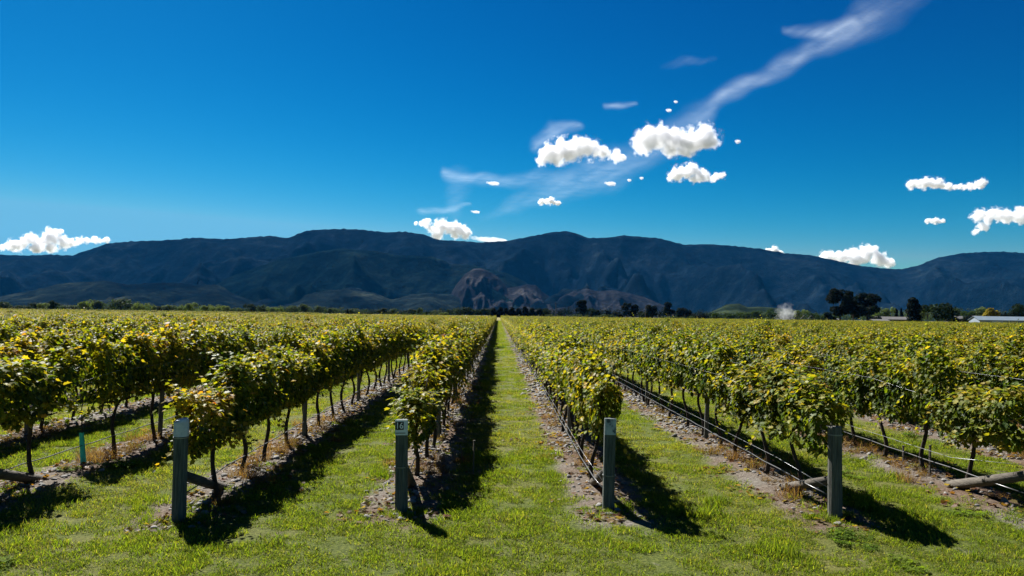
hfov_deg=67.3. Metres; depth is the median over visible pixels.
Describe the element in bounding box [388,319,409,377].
grapevine
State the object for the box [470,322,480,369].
grapevine
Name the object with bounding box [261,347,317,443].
grapevine
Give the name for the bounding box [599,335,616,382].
grapevine
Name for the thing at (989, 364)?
grapevine
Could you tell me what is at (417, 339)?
grapevine
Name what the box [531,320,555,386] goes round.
grapevine
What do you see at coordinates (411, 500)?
stones
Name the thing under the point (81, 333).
grapevine
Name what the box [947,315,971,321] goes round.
bush
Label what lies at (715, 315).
broadleaf tree
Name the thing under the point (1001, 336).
grapevine
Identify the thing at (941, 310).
broadleaf tree
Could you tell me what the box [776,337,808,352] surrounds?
grapevine
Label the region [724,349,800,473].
grapevine
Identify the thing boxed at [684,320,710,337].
grapevine
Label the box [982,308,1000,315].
broadleaf tree
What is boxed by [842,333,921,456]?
grapevine
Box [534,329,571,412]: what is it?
grapevine
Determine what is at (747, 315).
broadleaf tree
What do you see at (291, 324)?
grapevine
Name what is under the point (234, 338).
grapevine
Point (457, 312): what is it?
broadleaf tree
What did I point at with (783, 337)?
grapevine
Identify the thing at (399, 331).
grapevine
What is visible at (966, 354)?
grapevine
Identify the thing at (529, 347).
grapevine
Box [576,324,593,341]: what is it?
grapevine
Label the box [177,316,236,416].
grapevine
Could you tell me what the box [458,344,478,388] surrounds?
grapevine
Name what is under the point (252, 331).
grapevine
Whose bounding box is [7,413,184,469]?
drip hose
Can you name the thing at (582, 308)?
tall tree
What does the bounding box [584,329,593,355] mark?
grapevine
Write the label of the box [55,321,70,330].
grapevine
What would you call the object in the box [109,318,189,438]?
grapevine
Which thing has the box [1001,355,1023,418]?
grapevine
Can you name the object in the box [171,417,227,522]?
end post
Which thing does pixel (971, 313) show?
broadleaf tree
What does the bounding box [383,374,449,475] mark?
grapevine
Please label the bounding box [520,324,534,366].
grapevine
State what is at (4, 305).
broadleaf tree
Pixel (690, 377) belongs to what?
grapevine
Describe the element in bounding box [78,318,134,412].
grapevine
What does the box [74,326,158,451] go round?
grapevine
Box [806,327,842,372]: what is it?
grapevine
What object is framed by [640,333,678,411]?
grapevine
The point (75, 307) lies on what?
bush
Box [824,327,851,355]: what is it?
grapevine
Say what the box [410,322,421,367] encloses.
grapevine
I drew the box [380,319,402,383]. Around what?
grapevine
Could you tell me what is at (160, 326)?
grapevine
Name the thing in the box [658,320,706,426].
grapevine
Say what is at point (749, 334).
grapevine
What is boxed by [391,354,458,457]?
grapevine
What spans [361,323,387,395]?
grapevine
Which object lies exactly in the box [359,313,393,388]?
grapevine
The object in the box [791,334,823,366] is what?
grapevine
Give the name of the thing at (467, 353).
grapevine
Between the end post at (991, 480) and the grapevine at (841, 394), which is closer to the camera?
the end post at (991, 480)
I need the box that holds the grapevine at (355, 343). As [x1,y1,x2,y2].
[327,313,366,410]
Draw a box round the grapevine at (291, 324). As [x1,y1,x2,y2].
[274,321,296,330]
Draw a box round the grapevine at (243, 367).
[199,348,282,472]
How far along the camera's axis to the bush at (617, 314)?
698.05 m
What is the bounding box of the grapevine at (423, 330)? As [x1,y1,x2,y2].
[409,319,427,350]
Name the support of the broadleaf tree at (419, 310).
on the ground at (658, 561)
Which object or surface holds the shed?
on the ground at (658, 561)
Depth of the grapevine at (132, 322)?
28.70 m
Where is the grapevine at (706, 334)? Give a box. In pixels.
[695,322,721,343]
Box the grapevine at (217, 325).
[203,318,219,329]
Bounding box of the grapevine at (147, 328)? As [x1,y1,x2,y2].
[126,317,161,336]
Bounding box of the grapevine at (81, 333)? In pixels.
[73,324,88,394]
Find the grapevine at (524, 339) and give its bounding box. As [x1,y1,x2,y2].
[518,321,531,364]
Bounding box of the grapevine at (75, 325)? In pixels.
[68,307,102,333]
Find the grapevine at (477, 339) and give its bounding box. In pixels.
[459,327,481,351]
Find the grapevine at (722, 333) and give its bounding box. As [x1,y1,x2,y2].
[714,324,725,336]
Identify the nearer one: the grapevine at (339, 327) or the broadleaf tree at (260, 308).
the grapevine at (339, 327)
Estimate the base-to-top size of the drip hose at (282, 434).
0.077 m
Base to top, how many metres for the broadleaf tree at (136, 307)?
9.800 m
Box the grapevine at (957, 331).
[944,320,967,337]
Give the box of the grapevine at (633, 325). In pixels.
[627,318,643,333]
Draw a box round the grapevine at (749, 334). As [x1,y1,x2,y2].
[739,327,761,342]
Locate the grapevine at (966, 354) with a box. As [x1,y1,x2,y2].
[952,341,998,388]
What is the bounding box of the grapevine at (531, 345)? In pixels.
[524,331,536,376]
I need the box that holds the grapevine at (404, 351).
[398,326,414,373]
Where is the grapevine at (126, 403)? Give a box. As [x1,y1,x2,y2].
[112,321,152,406]
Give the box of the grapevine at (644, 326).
[634,322,651,334]
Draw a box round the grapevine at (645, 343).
[625,321,667,405]
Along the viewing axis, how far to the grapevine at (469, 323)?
28.84 m
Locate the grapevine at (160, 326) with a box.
[142,321,176,336]
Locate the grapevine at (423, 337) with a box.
[418,324,427,359]
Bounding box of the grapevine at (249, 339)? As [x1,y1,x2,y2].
[224,320,267,366]
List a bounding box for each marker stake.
[472,440,475,472]
[902,445,904,463]
[928,445,931,475]
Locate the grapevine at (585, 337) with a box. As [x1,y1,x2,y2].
[582,325,597,345]
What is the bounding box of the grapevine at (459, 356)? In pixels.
[425,335,475,418]
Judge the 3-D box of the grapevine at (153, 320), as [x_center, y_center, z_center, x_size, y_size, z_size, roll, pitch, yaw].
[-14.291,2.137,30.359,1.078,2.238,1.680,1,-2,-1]
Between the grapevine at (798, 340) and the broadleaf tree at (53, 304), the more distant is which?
the broadleaf tree at (53, 304)
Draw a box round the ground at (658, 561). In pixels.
[0,311,1023,575]
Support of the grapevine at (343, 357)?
on the ground at (658, 561)
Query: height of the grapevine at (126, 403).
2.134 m
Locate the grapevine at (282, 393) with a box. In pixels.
[238,340,299,461]
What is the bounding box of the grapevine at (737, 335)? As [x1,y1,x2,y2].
[730,326,746,343]
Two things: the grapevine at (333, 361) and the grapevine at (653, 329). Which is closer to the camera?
the grapevine at (333, 361)
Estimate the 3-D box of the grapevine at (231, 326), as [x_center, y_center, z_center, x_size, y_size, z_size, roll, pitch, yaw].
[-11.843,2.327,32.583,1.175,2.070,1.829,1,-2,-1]
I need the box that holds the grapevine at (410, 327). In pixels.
[398,319,417,371]
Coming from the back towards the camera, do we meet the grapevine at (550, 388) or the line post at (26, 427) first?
the grapevine at (550, 388)
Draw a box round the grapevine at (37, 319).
[24,312,51,328]
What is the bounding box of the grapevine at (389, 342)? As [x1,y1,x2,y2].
[372,318,397,386]
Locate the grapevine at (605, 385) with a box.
[566,341,633,481]
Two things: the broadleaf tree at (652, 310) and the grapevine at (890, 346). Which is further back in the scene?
the broadleaf tree at (652, 310)
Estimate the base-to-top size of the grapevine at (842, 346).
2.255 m
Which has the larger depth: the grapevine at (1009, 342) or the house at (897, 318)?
the house at (897, 318)
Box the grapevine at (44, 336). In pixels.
[20,324,81,343]
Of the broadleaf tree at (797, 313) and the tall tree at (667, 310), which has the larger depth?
the broadleaf tree at (797, 313)
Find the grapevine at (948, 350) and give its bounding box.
[937,342,976,356]
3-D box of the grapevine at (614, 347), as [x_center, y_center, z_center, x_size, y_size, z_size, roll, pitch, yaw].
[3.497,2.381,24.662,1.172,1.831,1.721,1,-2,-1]
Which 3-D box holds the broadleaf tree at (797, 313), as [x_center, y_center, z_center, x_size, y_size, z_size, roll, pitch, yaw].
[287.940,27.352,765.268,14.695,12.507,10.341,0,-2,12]
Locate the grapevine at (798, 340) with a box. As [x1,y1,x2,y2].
[789,336,816,347]
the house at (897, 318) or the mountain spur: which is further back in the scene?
the mountain spur
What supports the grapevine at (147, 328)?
on the ground at (658, 561)
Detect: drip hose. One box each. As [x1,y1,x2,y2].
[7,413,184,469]
[187,361,412,491]
[410,369,466,469]
[515,343,602,487]
[619,382,826,494]
[844,431,1023,493]
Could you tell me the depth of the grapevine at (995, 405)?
10.04 m
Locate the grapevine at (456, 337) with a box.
[438,323,467,410]
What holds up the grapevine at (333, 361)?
on the ground at (658, 561)
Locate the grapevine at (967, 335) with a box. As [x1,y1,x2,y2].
[958,325,981,339]
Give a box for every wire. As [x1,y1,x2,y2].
[11,340,322,402]
[516,343,601,479]
[624,380,826,486]
[740,355,1023,426]
[821,416,1019,464]
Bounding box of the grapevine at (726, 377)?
[705,353,778,456]
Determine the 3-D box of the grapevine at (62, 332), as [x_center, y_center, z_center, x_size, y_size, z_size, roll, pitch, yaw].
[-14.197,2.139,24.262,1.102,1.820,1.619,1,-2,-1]
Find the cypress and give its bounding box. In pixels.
[905,297,922,321]
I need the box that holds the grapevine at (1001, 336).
[982,325,1023,350]
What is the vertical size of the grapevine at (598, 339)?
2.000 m
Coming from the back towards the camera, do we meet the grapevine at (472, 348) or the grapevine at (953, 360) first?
the grapevine at (472, 348)
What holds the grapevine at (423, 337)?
on the ground at (658, 561)
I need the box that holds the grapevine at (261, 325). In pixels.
[253,321,270,328]
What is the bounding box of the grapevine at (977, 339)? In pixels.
[954,322,997,349]
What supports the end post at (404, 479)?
on the ground at (658, 561)
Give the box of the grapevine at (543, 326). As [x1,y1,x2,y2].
[530,317,553,389]
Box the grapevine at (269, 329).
[259,324,278,332]
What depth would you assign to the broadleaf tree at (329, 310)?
714.25 m
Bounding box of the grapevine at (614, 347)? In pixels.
[603,334,627,384]
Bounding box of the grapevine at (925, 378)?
[881,326,968,472]
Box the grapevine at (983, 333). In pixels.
[972,331,994,337]
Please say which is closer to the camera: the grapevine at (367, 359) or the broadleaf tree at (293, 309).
the grapevine at (367, 359)
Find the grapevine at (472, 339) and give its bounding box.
[458,317,477,376]
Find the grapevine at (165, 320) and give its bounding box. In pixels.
[159,318,176,329]
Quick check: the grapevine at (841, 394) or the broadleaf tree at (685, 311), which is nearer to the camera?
the grapevine at (841, 394)
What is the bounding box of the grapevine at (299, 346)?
[287,325,310,354]
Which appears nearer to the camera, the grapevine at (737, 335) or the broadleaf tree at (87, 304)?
the grapevine at (737, 335)
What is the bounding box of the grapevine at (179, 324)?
[163,320,188,329]
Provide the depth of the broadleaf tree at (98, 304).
690.32 m
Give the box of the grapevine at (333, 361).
[295,328,347,424]
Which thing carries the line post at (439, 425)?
on the ground at (658, 561)
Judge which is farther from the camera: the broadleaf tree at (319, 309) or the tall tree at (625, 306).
the broadleaf tree at (319, 309)
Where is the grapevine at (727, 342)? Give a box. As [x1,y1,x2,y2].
[707,335,739,398]
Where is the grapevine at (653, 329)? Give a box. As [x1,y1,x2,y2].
[645,322,667,336]
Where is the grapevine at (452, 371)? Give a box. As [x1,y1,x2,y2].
[419,333,465,433]
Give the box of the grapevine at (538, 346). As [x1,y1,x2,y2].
[532,320,559,396]
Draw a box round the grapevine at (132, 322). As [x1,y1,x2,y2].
[125,319,146,331]
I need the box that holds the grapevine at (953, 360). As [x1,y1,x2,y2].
[914,351,986,430]
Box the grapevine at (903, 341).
[896,335,926,345]
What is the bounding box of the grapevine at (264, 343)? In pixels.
[235,325,273,354]
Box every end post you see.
[0,469,47,482]
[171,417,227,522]
[394,419,416,511]
[590,417,615,510]
[777,425,842,518]
[944,471,1023,488]
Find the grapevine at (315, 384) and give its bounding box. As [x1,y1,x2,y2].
[284,343,334,434]
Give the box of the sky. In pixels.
[0,0,1023,268]
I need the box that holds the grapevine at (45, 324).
[29,316,63,331]
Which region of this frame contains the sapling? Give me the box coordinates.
[58,390,111,463]
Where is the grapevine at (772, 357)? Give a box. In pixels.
[754,346,810,380]
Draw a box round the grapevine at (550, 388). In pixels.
[535,324,561,402]
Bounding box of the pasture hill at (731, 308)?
[707,304,816,319]
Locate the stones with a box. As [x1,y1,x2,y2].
[0,339,1023,530]
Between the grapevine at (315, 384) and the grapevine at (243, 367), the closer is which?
the grapevine at (243, 367)
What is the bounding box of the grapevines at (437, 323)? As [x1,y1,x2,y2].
[0,308,1023,357]
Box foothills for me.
[0,281,484,315]
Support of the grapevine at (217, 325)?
on the ground at (658, 561)
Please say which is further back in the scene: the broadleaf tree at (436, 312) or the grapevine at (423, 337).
the broadleaf tree at (436, 312)
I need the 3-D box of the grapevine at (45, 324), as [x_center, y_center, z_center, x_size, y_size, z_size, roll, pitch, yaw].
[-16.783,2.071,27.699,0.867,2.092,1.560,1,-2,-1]
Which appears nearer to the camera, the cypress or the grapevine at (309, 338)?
the grapevine at (309, 338)
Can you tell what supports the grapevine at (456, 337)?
on the ground at (658, 561)
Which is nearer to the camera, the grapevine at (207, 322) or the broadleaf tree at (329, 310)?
the grapevine at (207, 322)
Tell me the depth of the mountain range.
6461.23 m
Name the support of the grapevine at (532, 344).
on the ground at (658, 561)
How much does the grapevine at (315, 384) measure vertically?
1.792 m
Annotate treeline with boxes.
[3,302,1012,321]
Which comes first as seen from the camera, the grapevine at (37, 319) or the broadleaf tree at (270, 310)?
the grapevine at (37, 319)
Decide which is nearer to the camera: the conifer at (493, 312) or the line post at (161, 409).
the line post at (161, 409)
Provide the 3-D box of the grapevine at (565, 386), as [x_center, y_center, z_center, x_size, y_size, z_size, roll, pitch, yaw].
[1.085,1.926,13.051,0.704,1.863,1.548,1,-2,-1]
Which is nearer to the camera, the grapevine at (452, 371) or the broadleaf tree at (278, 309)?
the grapevine at (452, 371)
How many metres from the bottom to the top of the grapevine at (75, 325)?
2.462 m
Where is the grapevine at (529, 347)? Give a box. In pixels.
[522,334,533,361]
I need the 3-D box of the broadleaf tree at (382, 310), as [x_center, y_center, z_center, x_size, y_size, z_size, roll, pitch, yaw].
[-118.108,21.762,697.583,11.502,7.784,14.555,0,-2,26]
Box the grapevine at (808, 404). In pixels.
[745,362,853,492]
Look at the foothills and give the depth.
3673.59 m
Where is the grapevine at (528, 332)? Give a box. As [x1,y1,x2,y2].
[520,319,543,371]
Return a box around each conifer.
[488,308,496,316]
[495,307,503,317]
[503,308,508,315]
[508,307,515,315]
[514,308,520,316]
[519,307,528,316]
[529,308,535,315]
[535,309,545,316]
[674,308,682,317]
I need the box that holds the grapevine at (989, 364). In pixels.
[954,328,1023,445]
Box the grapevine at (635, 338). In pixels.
[618,331,653,400]
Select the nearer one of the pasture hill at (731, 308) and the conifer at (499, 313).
the conifer at (499, 313)
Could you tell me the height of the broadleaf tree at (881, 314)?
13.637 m
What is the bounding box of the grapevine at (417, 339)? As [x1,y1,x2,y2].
[406,322,423,364]
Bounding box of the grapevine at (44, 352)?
[8,330,77,429]
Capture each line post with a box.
[24,354,29,433]
[157,350,165,435]
[302,400,307,434]
[357,340,360,400]
[387,358,389,381]
[436,410,440,437]
[567,404,571,434]
[645,377,648,403]
[704,380,709,437]
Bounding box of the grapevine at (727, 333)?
[720,323,738,339]
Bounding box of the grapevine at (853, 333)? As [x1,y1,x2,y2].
[839,327,870,347]
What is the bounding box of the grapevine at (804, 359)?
[771,339,827,382]
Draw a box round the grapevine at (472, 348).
[468,331,479,366]
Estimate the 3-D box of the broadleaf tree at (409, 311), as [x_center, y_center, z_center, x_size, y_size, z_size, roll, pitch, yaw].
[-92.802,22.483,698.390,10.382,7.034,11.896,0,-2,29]
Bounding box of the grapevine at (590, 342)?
[585,325,602,351]
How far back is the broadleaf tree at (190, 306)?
611.71 m
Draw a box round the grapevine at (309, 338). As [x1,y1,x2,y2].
[299,329,320,352]
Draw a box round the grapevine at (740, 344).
[727,328,762,404]
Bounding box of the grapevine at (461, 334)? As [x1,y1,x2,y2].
[441,324,473,395]
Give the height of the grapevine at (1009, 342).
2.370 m
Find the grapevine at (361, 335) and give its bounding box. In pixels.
[345,312,373,403]
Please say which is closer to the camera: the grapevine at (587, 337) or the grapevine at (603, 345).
the grapevine at (603, 345)
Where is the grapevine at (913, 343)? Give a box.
[895,323,955,429]
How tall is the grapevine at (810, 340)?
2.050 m
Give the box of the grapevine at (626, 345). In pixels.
[616,322,647,395]
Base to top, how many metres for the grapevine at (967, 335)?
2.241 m
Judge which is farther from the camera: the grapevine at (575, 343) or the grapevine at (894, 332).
the grapevine at (894, 332)
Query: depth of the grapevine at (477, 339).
31.46 m
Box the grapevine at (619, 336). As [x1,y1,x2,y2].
[607,330,628,390]
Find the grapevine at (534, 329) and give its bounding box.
[523,322,549,383]
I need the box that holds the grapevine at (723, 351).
[688,335,751,445]
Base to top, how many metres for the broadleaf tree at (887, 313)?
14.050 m
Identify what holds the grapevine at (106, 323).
on the ground at (658, 561)
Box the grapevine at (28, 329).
[18,327,56,337]
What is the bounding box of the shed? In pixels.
[968,316,1023,322]
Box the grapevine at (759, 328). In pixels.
[748,317,775,354]
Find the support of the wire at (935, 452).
attached to the end post at (991, 480)
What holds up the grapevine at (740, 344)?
on the ground at (658, 561)
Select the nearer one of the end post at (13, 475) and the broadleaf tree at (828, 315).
the end post at (13, 475)
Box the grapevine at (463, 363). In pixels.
[451,348,472,404]
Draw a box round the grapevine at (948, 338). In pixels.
[937,331,968,342]
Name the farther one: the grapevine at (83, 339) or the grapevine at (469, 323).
the grapevine at (469, 323)
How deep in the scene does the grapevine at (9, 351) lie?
13.82 m
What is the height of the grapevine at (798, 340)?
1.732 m
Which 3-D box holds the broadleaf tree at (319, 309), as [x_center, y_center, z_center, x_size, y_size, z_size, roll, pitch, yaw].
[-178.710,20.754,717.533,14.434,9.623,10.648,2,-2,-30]
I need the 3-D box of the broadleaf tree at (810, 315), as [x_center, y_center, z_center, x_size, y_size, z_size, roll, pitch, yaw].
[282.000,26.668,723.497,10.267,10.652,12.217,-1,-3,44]
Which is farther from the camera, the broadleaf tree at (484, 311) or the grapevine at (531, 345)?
the broadleaf tree at (484, 311)
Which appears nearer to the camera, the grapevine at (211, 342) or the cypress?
the grapevine at (211, 342)
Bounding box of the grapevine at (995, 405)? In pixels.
[926,374,1023,489]
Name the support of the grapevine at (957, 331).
on the ground at (658, 561)
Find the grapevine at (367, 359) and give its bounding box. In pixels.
[358,327,380,398]
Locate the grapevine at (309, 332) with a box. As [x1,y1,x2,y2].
[298,324,317,336]
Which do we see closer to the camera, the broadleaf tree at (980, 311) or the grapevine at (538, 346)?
the grapevine at (538, 346)
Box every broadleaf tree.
[0,301,10,308]
[28,302,45,308]
[36,303,49,309]
[48,300,59,309]
[77,299,93,309]
[90,300,107,309]
[104,298,132,309]
[131,303,144,310]
[146,304,156,310]
[166,305,180,310]
[177,305,186,310]
[185,302,197,310]
[199,304,210,310]
[209,304,221,311]
[221,305,229,311]
[243,303,256,311]
[256,305,265,311]
[265,306,275,312]
[274,306,283,311]
[286,305,298,312]
[297,303,312,312]
[313,305,326,312]
[326,308,339,313]
[348,308,358,313]
[375,308,388,313]
[387,309,396,313]
[404,309,416,313]
[415,307,423,313]
[430,310,441,314]
[453,309,464,314]
[454,307,479,315]
[474,308,489,314]
[543,308,550,314]
[584,308,595,316]
[646,305,657,315]
[677,308,691,317]
[709,313,722,318]
[726,312,740,318]
[738,312,752,318]
[752,310,766,318]
[767,309,777,318]
[794,309,807,319]
[806,311,817,319]
[823,312,836,319]
[839,297,867,320]
[872,307,885,316]
[883,307,895,316]
[920,302,961,320]
[920,306,934,320]
[960,310,976,315]
[975,306,985,315]
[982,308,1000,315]
[1008,303,1023,316]
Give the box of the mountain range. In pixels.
[0,228,1023,321]
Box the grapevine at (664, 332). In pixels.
[658,323,674,338]
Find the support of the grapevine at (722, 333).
on the ground at (658, 561)
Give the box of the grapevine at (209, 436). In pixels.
[152,370,260,497]
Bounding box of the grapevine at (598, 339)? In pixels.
[590,327,620,368]
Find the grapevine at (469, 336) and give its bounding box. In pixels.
[455,322,476,387]
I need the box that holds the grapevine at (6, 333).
[0,316,22,347]
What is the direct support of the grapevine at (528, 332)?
on the ground at (658, 561)
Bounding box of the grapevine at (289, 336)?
[267,317,299,354]
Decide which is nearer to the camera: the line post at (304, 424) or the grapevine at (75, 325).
the line post at (304, 424)
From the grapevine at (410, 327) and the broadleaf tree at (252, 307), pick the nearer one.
the grapevine at (410, 327)
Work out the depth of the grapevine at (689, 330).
25.94 m
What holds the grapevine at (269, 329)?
on the ground at (658, 561)
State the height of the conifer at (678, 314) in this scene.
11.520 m
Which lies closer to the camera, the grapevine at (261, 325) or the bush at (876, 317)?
the grapevine at (261, 325)
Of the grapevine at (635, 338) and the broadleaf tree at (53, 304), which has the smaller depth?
the grapevine at (635, 338)
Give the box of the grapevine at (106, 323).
[91,319,118,329]
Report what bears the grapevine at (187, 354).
on the ground at (658, 561)
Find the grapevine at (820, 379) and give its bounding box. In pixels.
[796,365,864,434]
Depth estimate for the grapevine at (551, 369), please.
16.49 m
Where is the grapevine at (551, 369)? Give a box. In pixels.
[536,339,588,420]
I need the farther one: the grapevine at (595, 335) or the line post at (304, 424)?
the grapevine at (595, 335)
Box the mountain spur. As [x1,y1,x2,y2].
[216,248,526,308]
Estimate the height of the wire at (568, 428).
0.099 m
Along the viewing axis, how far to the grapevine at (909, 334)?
30.80 m
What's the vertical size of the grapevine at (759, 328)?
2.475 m
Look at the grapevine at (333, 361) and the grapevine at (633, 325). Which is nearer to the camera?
the grapevine at (333, 361)
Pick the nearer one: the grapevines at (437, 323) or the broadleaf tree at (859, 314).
the grapevines at (437, 323)
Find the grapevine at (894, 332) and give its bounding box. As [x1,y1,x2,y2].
[885,323,904,341]
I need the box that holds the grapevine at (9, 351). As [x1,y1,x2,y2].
[0,331,47,397]
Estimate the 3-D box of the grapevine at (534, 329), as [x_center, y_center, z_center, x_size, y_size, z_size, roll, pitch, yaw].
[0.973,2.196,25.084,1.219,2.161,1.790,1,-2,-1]
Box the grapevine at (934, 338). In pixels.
[919,326,949,345]
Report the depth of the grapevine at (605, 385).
10.15 m
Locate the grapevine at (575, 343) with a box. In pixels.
[545,322,593,440]
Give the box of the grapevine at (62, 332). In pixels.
[43,327,78,335]
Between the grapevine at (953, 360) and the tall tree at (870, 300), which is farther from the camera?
the tall tree at (870, 300)
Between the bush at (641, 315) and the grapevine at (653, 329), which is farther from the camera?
the bush at (641, 315)
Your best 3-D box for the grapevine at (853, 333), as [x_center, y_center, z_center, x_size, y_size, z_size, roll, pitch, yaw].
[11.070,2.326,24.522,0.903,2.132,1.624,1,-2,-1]
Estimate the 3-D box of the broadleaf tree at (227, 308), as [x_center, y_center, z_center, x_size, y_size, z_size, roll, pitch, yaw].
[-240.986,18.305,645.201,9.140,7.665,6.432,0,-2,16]
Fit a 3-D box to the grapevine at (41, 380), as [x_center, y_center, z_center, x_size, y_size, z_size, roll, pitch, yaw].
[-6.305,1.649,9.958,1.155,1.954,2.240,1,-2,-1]
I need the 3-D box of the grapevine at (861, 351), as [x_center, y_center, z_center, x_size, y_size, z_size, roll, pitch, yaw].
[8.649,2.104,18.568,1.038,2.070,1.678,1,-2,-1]
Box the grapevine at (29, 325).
[12,311,41,331]
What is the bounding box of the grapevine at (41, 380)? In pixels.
[0,342,91,473]
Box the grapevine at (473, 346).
[469,329,481,362]
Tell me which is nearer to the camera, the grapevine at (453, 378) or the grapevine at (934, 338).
the grapevine at (453, 378)
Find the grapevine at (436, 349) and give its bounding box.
[404,333,469,446]
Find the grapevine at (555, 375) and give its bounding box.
[542,328,582,431]
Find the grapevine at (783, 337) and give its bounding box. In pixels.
[760,328,795,354]
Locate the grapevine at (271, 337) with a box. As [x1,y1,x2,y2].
[257,319,288,351]
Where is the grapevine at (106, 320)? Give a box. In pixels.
[102,315,124,327]
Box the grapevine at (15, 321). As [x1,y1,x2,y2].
[0,314,28,332]
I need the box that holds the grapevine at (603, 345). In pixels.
[599,328,623,370]
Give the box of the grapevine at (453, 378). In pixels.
[427,332,465,426]
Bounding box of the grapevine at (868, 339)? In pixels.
[856,318,895,369]
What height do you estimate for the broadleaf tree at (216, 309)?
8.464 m
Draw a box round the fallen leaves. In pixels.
[0,363,1023,532]
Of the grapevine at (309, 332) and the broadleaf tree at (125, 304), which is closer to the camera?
the grapevine at (309, 332)
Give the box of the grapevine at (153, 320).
[137,315,164,325]
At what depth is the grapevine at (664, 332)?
29.45 m
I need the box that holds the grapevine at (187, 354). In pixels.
[147,326,211,428]
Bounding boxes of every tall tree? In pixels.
[575,300,586,316]
[621,303,631,315]
[628,304,638,317]
[663,302,675,316]
[825,288,855,319]
[851,293,880,320]
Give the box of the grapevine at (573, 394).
[557,331,618,462]
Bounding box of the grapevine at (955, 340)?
[930,329,974,356]
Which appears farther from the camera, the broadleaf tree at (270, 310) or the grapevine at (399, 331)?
the broadleaf tree at (270, 310)
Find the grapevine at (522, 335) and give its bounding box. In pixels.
[517,318,532,354]
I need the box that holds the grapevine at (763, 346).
[737,324,781,366]
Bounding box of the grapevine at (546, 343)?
[531,328,569,407]
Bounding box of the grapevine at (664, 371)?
[649,324,688,418]
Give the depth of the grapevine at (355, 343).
18.01 m
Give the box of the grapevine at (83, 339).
[39,323,108,419]
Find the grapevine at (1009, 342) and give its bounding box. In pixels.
[974,322,1023,387]
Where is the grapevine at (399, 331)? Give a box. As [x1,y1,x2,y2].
[382,312,407,379]
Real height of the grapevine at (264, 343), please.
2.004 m
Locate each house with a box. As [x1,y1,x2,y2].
[869,319,889,320]
[875,316,907,320]
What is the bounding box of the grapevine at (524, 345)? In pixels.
[517,325,530,365]
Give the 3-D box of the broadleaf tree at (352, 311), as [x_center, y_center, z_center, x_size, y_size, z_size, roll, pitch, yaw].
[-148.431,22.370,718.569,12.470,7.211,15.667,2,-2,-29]
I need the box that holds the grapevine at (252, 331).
[238,327,263,350]
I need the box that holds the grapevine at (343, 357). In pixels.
[311,314,356,417]
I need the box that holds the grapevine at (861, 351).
[843,333,892,413]
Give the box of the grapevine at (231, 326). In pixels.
[227,320,248,336]
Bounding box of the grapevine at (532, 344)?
[523,326,539,375]
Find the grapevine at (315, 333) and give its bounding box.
[310,328,329,339]
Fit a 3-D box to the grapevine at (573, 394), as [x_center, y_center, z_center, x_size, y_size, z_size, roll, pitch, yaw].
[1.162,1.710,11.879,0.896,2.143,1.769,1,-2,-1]
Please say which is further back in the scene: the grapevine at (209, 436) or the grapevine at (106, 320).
the grapevine at (106, 320)
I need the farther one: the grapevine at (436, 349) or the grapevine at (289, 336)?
the grapevine at (289, 336)
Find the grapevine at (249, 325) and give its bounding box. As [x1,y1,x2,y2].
[241,322,262,329]
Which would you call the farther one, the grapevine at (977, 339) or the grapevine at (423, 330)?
the grapevine at (423, 330)
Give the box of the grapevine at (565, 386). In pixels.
[555,348,590,450]
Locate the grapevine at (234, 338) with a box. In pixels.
[205,325,246,382]
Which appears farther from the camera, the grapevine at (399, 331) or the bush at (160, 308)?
the bush at (160, 308)
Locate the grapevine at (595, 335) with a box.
[590,325,608,357]
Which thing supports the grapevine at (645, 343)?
on the ground at (658, 561)
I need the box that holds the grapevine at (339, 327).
[325,322,346,330]
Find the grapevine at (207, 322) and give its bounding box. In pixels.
[187,317,215,386]
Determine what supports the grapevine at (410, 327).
on the ground at (658, 561)
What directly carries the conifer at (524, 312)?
on the ground at (658, 561)
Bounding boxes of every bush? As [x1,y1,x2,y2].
[7,305,32,308]
[59,305,86,309]
[156,306,169,310]
[610,311,622,317]
[638,312,651,317]
[684,313,708,318]
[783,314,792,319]
[815,314,826,320]
[868,316,881,319]
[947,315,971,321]
[1000,312,1018,316]
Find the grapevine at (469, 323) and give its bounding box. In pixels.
[458,315,480,364]
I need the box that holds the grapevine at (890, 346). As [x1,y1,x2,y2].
[862,328,920,420]
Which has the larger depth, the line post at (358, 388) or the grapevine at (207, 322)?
the grapevine at (207, 322)
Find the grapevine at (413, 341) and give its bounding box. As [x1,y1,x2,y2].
[401,323,421,369]
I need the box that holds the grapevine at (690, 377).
[667,324,734,434]
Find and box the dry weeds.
[0,364,1023,506]
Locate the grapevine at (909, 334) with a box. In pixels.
[899,326,915,341]
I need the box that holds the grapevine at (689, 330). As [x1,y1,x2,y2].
[677,321,698,337]
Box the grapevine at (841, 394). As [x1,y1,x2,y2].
[814,354,879,446]
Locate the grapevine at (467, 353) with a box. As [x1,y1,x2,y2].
[448,328,475,385]
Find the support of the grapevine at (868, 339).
on the ground at (658, 561)
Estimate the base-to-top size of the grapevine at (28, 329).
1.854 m
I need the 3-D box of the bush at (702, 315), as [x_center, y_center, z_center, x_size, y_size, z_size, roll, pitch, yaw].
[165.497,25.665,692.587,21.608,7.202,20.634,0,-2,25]
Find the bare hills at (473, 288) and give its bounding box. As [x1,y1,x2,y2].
[451,268,674,317]
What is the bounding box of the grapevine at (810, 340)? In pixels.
[797,333,822,344]
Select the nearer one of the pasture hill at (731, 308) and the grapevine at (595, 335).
the grapevine at (595, 335)
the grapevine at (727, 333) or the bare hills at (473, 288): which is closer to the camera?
the grapevine at (727, 333)
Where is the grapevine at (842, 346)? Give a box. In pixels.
[823,326,870,375]

